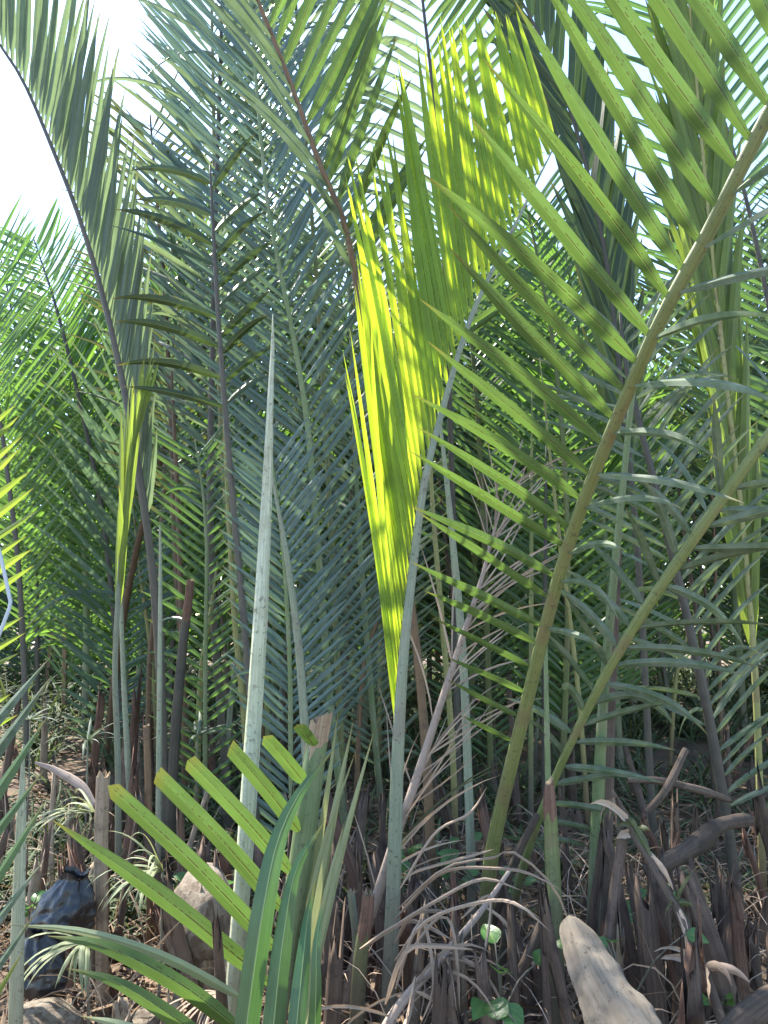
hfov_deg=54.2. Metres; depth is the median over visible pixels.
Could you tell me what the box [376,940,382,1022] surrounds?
husk stub
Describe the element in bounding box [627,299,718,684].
palm frond
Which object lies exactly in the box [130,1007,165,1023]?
boulder
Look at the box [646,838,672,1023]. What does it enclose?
husk stub
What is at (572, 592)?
palm frond
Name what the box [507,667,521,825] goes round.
husk stub
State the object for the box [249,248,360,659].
palm frond
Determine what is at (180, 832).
husk stub
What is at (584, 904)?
husk stub
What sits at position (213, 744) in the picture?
husk stub
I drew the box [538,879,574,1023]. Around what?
husk stub
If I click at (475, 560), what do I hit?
palm frond
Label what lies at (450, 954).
husk stub
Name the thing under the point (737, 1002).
husk stub
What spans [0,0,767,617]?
sky
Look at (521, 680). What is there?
palm frond
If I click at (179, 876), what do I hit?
broadleaf plant
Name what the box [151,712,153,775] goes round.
husk stub
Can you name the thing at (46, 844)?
husk stub
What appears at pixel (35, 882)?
husk stub
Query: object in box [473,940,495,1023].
husk stub
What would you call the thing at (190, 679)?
palm frond
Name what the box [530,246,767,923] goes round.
palm frond
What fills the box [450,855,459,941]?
husk stub
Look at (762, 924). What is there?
husk stub
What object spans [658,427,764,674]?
palm frond
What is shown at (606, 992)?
driftwood log
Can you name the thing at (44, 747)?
husk stub
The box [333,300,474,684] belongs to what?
palm frond
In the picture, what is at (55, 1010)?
boulder
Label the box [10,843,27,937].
husk stub
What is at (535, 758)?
palm stalk
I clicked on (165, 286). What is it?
palm frond
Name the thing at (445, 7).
palm frond
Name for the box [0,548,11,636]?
bent pipe
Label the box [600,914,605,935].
husk stub
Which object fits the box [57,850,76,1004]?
husk stub
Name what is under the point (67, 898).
plastic bag
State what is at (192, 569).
palm frond
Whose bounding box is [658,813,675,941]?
husk stub
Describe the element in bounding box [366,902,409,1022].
husk stub
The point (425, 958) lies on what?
husk stub
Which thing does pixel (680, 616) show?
palm frond
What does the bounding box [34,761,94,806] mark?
branch
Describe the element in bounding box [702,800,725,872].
husk stub
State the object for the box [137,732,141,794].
husk stub
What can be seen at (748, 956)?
husk stub
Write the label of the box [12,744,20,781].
husk stub
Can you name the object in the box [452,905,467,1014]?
husk stub
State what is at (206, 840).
husk stub
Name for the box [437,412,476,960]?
palm stalk
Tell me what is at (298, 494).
palm frond
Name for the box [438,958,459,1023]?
husk stub
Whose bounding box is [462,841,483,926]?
husk stub
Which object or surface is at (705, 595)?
palm stalk
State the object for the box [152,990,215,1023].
palm seedling
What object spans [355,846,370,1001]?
husk stub
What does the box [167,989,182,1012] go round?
husk stub
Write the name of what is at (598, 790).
palm stalk
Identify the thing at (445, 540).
palm stalk
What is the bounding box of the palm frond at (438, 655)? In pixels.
[324,343,467,680]
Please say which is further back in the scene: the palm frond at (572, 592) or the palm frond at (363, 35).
the palm frond at (572, 592)
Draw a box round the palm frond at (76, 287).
[50,243,185,695]
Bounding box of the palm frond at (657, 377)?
[468,212,703,730]
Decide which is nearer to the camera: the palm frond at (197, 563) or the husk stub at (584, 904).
the husk stub at (584, 904)
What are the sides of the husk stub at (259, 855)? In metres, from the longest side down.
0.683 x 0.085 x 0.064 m
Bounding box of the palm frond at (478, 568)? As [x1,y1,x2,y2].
[417,354,557,720]
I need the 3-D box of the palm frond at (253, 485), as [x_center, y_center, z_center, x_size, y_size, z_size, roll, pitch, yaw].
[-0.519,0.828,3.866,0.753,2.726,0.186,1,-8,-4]
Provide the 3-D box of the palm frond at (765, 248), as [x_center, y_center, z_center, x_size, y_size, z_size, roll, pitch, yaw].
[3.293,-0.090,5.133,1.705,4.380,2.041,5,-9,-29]
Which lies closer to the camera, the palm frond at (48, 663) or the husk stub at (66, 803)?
the husk stub at (66, 803)
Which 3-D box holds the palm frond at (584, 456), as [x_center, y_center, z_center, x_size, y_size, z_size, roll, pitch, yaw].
[1.234,-0.406,5.433,1.510,5.180,0.730,1,-8,-10]
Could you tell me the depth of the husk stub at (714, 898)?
2.92 m
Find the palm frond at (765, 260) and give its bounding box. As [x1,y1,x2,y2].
[736,160,767,378]
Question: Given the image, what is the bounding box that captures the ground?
[0,625,767,1023]
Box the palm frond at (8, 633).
[0,461,59,667]
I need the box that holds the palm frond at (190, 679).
[139,405,258,843]
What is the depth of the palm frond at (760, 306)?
9.23 m
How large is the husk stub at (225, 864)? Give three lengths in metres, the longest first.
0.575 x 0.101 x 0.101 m
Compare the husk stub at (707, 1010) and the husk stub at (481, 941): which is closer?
the husk stub at (707, 1010)
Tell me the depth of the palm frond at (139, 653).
7.20 m
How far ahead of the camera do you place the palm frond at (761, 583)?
6.70 m
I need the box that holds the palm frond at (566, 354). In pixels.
[478,193,647,714]
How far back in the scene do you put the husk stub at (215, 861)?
2.90 m
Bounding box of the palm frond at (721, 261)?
[645,0,766,896]
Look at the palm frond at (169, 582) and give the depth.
6.37 m
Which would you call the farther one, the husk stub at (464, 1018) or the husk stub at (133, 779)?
the husk stub at (133, 779)
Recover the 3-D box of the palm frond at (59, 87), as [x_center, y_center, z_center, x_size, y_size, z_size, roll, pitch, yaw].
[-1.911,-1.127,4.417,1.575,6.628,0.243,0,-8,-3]
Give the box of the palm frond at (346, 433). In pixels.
[292,246,506,733]
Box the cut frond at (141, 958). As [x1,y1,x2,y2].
[11,712,373,1023]
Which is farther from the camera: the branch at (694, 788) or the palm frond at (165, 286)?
the palm frond at (165, 286)
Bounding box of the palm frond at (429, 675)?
[361,292,489,709]
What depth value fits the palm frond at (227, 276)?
4.08 m
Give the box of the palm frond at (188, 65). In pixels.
[133,0,398,878]
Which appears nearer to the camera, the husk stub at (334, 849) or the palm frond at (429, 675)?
the husk stub at (334, 849)
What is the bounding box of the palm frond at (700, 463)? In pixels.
[633,184,767,738]
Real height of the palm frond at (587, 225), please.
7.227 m
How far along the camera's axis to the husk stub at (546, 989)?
2.43 m
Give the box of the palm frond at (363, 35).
[208,0,438,942]
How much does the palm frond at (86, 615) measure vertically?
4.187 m
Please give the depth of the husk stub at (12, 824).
4.30 m
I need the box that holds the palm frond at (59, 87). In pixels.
[0,0,167,861]
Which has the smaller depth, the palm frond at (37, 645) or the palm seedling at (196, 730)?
the palm seedling at (196, 730)
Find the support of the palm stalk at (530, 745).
on the ground
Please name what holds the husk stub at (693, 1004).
on the ground
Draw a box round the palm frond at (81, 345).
[0,196,164,733]
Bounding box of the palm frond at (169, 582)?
[72,249,246,725]
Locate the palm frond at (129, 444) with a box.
[112,353,159,922]
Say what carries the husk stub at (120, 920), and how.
on the ground
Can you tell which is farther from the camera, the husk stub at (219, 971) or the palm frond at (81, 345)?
the palm frond at (81, 345)
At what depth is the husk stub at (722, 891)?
2.84 m
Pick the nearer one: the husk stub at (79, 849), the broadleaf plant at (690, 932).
the broadleaf plant at (690, 932)
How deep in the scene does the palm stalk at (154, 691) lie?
5.97 m
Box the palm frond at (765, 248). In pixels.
[741,175,767,529]
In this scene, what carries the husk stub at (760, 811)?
on the ground
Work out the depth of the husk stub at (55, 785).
3.87 m
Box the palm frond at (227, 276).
[105,133,274,893]
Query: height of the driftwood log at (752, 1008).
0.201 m
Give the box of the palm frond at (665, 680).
[493,333,696,737]
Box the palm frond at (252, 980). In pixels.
[235,749,333,1023]
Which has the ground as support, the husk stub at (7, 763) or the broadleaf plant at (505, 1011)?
the husk stub at (7, 763)
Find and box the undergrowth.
[0,646,767,953]
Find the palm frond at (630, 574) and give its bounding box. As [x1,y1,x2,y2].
[474,200,703,786]
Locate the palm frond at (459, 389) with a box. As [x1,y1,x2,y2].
[384,169,576,799]
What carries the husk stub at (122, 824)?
on the ground
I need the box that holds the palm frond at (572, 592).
[524,412,663,722]
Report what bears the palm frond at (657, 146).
on the ground
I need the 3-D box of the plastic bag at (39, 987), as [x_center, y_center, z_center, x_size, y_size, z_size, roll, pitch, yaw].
[-1.198,1.556,2.610,0.215,0.219,0.172,0,-8,0]
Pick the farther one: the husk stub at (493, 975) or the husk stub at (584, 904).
the husk stub at (584, 904)
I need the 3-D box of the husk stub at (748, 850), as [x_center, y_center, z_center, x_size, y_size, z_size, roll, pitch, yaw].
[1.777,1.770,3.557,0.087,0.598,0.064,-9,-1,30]
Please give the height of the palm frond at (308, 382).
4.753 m
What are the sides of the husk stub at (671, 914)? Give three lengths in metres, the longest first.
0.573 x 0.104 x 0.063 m
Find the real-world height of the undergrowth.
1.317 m
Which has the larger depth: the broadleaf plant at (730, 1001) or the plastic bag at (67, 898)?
the plastic bag at (67, 898)
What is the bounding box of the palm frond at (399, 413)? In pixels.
[343,11,560,1023]
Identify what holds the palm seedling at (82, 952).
on the ground
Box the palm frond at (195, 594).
[144,189,261,727]
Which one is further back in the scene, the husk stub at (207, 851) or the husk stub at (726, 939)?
the husk stub at (207, 851)
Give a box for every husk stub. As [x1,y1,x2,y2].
[0,688,21,837]
[0,823,10,859]
[2,790,9,815]
[2,813,16,856]
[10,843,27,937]
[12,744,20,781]
[14,823,28,892]
[25,847,44,924]
[39,694,47,792]
[40,819,52,890]
[48,753,58,888]
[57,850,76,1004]
[62,797,69,820]
[64,847,72,865]
[65,793,74,859]
[67,842,117,1008]
[69,816,93,990]
[77,821,111,982]
[83,815,93,864]
[87,681,104,822]
[88,757,95,798]
[88,861,93,881]
[100,759,114,874]
[107,766,114,815]
[108,782,114,823]
[108,867,110,922]
[109,821,138,963]
[112,997,130,1021]
[121,736,131,832]
[121,809,123,843]
[122,739,138,880]
[129,660,142,763]
[133,781,160,946]
[134,850,145,898]
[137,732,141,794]
[141,709,154,814]
[149,902,179,972]
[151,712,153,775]
[154,862,172,941]
[157,853,206,1023]
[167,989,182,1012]
[173,857,176,881]
[176,806,186,885]
[187,790,209,848]
[195,833,207,852]
[196,836,209,862]
[196,884,216,1023]
[197,834,204,859]
[202,736,218,804]
[203,847,219,866]
[209,709,217,806]
[212,902,227,1023]
[219,851,233,888]
[231,715,241,781]
[254,843,271,965]
[278,877,284,897]
[284,783,288,854]
[286,784,292,875]
[321,779,365,908]
[321,844,332,965]
[321,894,336,1021]
[321,954,328,1006]
[323,900,344,1023]
[331,838,341,923]
[341,782,369,969]
[343,778,371,899]
[347,796,352,812]
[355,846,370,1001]
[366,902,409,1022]
[367,846,385,979]
[368,924,375,971]
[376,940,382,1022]
[378,787,385,889]
[397,855,421,992]
[400,890,431,983]
[402,896,423,1023]
[408,883,430,1023]
[409,821,422,906]
[422,818,435,950]
[422,921,430,1001]
[431,757,449,836]
[432,952,446,1023]
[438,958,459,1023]
[439,780,466,900]
[445,861,456,926]
[446,926,452,970]
[447,954,460,1017]
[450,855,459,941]
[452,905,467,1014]
[455,1006,468,1023]
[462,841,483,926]
[467,985,472,1012]
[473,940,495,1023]
[475,777,508,979]
[475,894,489,978]
[486,943,501,1023]
[490,761,497,803]
[491,813,519,920]
[499,842,503,866]
[501,885,537,1023]
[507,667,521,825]
[507,895,520,1005]
[517,917,524,937]
[526,848,539,884]
[530,948,542,1021]
[538,875,552,1023]
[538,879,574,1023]
[558,773,574,913]
[565,747,577,812]
[570,801,587,842]
[577,735,589,788]
[578,813,606,1022]
[579,879,587,923]
[599,815,639,991]
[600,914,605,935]
[603,803,628,958]
[615,902,624,968]
[623,735,648,842]
[624,853,636,944]
[633,871,668,1023]
[640,813,660,856]
[644,890,681,1005]
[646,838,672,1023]
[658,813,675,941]
[669,907,673,922]
[671,778,679,890]
[671,868,691,1023]
[672,825,680,847]
[674,852,740,1015]
[677,896,707,1023]
[680,922,705,1023]
[691,805,698,869]
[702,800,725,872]
[704,991,711,1022]
[707,858,719,930]
[711,857,742,1022]
[714,798,719,838]
[716,860,727,938]
[722,721,730,833]
[725,991,738,1013]
[726,867,750,1000]
[732,734,753,783]
[733,912,758,979]
[741,828,765,903]
[744,892,753,922]
[744,912,762,992]
[745,923,750,975]
[745,934,761,989]
[746,755,755,801]
[748,762,767,858]
[748,807,757,851]
[752,887,760,922]
[758,894,767,961]
[765,923,767,1023]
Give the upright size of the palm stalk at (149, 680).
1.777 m
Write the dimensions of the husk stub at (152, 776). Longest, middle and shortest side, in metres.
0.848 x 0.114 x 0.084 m
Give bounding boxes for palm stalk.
[119,597,134,859]
[132,502,156,760]
[144,609,153,799]
[155,525,161,862]
[162,587,167,738]
[170,370,187,829]
[192,561,217,837]
[215,552,231,768]
[219,420,275,827]
[223,423,246,750]
[258,547,273,807]
[264,642,271,821]
[272,474,308,766]
[275,453,323,740]
[279,375,297,772]
[304,470,356,723]
[332,451,389,751]
[343,355,355,782]
[352,603,380,832]
[377,597,381,773]
[428,426,458,880]
[436,444,462,749]
[436,507,498,786]
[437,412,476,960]
[528,390,533,818]
[533,429,567,767]
[539,358,590,829]
[541,445,546,834]
[544,646,550,782]
[586,280,667,936]
[600,549,621,927]
[667,565,705,777]
[674,451,715,802]
[685,457,724,755]
[711,473,723,761]
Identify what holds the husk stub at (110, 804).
on the ground
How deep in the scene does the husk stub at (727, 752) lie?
4.73 m
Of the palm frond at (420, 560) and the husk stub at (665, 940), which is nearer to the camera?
the husk stub at (665, 940)
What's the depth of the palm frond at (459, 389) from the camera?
5.54 m
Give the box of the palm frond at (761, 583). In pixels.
[689,302,767,682]
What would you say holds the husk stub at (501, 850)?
on the ground
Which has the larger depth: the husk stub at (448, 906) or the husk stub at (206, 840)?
the husk stub at (206, 840)
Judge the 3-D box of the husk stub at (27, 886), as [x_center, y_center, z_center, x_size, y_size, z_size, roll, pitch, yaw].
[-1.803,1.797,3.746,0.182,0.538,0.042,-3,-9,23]
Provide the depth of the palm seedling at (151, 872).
2.69 m
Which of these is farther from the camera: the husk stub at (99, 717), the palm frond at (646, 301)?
the palm frond at (646, 301)
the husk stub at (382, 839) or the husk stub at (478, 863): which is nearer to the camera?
the husk stub at (478, 863)
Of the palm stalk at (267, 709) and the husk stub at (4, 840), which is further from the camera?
the palm stalk at (267, 709)
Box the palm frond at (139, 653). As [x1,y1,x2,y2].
[67,176,247,723]
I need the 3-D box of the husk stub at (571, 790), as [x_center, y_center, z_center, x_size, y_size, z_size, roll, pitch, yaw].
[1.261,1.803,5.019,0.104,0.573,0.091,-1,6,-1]
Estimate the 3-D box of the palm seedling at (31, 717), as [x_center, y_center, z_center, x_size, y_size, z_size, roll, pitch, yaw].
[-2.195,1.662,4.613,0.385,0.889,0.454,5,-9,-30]
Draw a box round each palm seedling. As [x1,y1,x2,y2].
[3,706,62,821]
[24,932,89,1023]
[26,789,94,1005]
[45,718,122,847]
[87,831,163,997]
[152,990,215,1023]
[165,711,235,851]
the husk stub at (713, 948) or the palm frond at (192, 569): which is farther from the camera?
the palm frond at (192, 569)
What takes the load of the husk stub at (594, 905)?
on the ground
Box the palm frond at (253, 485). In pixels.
[216,413,356,845]
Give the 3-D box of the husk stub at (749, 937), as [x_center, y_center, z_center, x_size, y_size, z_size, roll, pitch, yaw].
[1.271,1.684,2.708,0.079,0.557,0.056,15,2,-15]
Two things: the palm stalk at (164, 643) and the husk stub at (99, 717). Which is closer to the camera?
the husk stub at (99, 717)
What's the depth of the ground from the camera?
5.72 m
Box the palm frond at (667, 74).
[409,0,767,997]
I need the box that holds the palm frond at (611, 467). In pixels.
[459,372,677,748]
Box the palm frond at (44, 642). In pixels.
[0,504,80,674]
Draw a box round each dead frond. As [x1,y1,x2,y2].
[286,789,566,1023]
[341,440,598,1023]
[590,789,749,1022]
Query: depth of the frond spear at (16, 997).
2.33 m
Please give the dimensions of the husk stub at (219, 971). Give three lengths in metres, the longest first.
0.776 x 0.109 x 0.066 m
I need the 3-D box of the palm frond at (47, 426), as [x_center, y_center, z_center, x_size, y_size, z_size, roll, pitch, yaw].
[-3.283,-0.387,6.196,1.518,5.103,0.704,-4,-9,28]
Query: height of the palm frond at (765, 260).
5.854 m
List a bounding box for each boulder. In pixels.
[23,997,83,1023]
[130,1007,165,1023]
[159,862,230,965]
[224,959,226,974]
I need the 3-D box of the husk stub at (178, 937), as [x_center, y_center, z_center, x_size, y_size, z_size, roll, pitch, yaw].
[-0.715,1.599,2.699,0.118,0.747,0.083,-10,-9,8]
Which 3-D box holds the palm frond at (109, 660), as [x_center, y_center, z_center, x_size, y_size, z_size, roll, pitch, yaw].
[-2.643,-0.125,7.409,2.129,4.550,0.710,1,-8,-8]
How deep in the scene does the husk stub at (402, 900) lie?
3.14 m
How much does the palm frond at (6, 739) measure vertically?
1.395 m
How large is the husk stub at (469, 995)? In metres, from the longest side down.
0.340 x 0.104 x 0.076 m
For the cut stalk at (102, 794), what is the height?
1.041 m
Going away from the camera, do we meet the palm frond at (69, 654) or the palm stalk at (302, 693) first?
the palm stalk at (302, 693)
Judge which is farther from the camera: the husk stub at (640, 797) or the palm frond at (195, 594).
the palm frond at (195, 594)
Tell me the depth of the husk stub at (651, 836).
4.14 m
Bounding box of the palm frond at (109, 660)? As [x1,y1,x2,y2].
[7,316,198,705]
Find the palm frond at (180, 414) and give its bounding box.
[97,0,294,835]
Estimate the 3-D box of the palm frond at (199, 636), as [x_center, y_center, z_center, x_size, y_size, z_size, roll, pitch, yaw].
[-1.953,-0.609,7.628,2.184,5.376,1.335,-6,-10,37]
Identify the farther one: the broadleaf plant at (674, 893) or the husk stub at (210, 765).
the husk stub at (210, 765)
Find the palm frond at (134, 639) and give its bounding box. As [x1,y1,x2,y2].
[98,542,162,675]
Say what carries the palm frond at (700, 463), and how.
on the ground
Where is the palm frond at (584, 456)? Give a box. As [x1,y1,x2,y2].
[462,169,663,816]
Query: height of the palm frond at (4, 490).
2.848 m
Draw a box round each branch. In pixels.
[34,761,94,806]
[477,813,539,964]
[501,905,545,1023]
[627,776,731,801]
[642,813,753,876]
[645,747,688,814]
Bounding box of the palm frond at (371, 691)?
[259,205,447,832]
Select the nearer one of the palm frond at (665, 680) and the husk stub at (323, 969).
the husk stub at (323, 969)
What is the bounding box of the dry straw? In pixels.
[0,790,767,1023]
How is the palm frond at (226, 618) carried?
on the ground
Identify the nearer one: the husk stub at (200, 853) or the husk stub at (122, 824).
the husk stub at (200, 853)
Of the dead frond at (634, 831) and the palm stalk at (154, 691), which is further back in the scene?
the palm stalk at (154, 691)
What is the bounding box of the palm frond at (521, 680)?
[468,352,546,688]
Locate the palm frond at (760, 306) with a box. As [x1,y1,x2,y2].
[672,227,767,639]
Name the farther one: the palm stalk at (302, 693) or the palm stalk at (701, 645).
the palm stalk at (701, 645)
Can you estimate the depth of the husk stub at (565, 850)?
3.75 m
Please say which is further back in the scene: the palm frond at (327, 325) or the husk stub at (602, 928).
the palm frond at (327, 325)
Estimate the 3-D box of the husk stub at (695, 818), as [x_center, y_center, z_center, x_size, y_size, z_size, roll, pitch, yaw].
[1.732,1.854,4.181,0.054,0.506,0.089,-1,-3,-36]
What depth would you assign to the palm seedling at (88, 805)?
2.95 m
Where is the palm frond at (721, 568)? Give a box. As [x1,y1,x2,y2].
[692,412,767,686]
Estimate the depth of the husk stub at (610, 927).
2.64 m
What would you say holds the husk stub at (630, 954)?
on the ground
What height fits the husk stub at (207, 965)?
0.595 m
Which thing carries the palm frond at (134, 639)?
on the ground
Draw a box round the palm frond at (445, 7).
[298,0,545,830]
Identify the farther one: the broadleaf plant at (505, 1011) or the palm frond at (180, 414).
the palm frond at (180, 414)
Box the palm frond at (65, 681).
[2,283,113,719]
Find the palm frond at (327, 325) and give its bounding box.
[267,205,433,715]
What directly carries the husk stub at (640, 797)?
on the ground
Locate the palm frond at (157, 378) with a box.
[55,66,263,787]
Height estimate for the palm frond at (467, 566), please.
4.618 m
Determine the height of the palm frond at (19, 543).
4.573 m
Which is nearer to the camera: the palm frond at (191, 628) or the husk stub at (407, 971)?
the husk stub at (407, 971)
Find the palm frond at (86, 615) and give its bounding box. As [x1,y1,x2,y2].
[0,293,169,719]
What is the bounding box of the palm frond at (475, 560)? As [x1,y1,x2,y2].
[411,255,588,743]
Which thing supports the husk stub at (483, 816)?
on the ground
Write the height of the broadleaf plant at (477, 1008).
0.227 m
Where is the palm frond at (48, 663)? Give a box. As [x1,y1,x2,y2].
[13,399,117,694]
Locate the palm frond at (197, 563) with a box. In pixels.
[131,425,215,648]
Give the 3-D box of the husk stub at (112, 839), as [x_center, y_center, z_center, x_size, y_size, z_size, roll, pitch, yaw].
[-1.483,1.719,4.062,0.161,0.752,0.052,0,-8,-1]
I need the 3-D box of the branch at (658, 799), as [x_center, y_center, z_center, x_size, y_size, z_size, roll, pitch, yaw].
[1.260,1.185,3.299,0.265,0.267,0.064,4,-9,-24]
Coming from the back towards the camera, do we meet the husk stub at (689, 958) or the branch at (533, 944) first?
the branch at (533, 944)
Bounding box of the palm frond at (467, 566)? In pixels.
[417,303,557,713]
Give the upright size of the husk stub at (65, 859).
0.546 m
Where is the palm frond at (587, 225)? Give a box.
[459,0,657,854]
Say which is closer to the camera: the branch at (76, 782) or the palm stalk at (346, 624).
the branch at (76, 782)
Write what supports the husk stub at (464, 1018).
on the ground
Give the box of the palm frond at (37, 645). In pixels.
[0,211,90,721]
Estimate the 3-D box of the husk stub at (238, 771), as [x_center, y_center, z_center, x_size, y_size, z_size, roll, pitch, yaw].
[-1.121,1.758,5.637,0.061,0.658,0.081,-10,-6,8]
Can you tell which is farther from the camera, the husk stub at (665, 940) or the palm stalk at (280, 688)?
the palm stalk at (280, 688)
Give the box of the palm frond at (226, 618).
[200,163,337,717]
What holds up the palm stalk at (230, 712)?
on the ground
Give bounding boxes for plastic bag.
[6,922,67,998]
[25,866,96,942]
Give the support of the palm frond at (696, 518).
on the ground
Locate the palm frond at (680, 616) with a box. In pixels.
[641,489,710,681]
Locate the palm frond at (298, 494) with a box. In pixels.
[278,298,363,690]
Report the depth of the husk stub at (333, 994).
2.40 m
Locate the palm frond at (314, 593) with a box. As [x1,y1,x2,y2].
[249,428,323,669]
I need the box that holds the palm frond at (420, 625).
[336,448,474,709]
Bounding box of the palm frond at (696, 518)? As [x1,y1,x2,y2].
[670,228,766,677]
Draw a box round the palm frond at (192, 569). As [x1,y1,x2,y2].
[60,239,265,685]
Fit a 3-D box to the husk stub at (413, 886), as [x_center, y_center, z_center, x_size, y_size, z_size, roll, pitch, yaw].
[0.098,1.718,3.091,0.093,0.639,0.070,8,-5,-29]
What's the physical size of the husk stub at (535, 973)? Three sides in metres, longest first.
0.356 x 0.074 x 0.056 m
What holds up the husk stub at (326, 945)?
on the ground
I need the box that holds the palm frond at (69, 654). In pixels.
[27,517,143,688]
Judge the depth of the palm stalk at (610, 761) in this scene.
3.22 m
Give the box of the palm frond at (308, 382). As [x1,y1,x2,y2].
[215,301,338,691]
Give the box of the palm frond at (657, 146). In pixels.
[586,0,767,553]
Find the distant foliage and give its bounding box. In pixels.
[0,437,764,676]
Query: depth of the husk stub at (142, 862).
3.94 m
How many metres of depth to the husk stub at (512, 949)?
2.50 m
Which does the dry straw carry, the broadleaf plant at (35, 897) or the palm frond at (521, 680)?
the broadleaf plant at (35, 897)
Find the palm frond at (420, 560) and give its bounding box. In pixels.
[296,343,486,765]
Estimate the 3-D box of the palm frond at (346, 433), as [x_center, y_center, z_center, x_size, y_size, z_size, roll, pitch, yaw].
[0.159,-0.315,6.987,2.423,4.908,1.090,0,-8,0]
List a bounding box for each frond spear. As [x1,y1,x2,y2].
[8,745,25,1023]
[226,314,273,1017]
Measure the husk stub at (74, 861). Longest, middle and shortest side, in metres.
0.714 x 0.098 x 0.098 m
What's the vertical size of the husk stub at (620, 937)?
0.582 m
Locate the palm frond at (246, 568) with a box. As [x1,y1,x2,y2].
[191,193,364,736]
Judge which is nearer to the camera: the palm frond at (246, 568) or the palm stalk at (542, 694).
the palm stalk at (542, 694)
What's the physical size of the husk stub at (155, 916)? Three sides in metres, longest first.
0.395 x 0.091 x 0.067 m
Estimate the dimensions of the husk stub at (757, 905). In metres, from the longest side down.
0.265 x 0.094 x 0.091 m
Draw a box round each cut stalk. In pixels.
[94,769,109,1022]
[143,723,153,945]
[161,579,193,880]
[347,888,358,957]
[349,888,374,1023]
[543,776,564,1023]
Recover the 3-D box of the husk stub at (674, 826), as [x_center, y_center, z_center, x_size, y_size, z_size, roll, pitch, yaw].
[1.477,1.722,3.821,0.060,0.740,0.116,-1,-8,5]
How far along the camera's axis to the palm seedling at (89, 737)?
4.34 m
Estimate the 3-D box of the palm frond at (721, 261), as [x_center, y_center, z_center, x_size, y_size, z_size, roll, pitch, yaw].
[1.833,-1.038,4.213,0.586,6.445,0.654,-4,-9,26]
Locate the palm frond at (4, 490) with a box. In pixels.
[0,369,36,725]
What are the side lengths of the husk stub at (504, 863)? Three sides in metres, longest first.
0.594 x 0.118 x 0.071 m
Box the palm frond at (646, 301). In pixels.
[626,273,710,685]
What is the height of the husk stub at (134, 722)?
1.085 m
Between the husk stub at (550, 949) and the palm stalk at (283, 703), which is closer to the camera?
the husk stub at (550, 949)
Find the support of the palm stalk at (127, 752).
on the ground
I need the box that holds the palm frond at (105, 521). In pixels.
[27,156,336,769]
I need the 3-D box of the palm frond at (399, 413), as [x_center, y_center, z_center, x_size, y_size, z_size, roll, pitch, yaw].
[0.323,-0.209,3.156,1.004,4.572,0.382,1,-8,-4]
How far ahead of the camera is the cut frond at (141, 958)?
2.28 m
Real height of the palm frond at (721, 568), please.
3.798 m
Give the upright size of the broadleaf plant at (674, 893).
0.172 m
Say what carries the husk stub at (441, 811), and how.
on the ground
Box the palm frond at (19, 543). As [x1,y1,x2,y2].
[0,376,48,621]
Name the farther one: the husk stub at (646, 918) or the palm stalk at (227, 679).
the palm stalk at (227, 679)
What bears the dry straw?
on the ground
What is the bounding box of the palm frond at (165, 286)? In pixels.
[113,0,318,743]
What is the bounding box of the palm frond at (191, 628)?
[167,505,220,661]
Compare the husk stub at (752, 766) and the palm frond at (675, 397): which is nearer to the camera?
the palm frond at (675, 397)
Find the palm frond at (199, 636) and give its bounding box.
[153,193,287,696]
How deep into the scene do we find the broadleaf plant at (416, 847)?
3.51 m
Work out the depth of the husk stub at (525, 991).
2.80 m
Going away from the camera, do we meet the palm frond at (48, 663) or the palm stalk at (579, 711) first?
the palm stalk at (579, 711)
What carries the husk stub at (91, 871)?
on the ground
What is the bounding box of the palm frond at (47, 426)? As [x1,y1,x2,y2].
[0,189,83,773]
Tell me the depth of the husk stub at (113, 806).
4.86 m
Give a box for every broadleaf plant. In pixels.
[11,890,46,920]
[174,872,233,883]
[401,832,503,904]
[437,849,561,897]
[471,924,540,1020]
[483,997,523,1023]
[556,927,708,990]
[626,888,645,940]
[667,883,677,934]
[702,993,734,1013]
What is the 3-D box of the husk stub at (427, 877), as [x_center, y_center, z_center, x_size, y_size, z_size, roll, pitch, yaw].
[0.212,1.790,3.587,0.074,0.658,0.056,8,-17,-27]
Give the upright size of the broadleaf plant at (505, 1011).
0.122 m
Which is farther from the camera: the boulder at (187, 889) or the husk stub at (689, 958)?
the boulder at (187, 889)
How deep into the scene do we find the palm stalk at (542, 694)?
4.75 m
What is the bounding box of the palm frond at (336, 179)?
[193,0,392,816]
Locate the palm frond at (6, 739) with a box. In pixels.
[0,659,50,994]
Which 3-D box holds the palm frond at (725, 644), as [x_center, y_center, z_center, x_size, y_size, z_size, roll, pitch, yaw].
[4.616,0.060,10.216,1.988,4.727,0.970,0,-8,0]
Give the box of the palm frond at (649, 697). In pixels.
[483,345,767,988]
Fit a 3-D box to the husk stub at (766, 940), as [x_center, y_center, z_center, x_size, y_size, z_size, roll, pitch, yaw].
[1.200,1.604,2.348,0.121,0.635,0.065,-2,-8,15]
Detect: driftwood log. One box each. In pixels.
[559,915,661,1023]
[717,983,767,1023]
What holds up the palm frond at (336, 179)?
on the ground
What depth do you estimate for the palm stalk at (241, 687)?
4.25 m
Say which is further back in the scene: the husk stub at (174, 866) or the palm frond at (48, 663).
the palm frond at (48, 663)
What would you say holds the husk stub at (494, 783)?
on the ground
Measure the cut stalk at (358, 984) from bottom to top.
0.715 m
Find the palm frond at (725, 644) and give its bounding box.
[662,371,764,663]
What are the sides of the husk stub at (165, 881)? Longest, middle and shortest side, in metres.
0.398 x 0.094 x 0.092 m
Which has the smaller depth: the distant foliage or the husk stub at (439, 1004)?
the husk stub at (439, 1004)

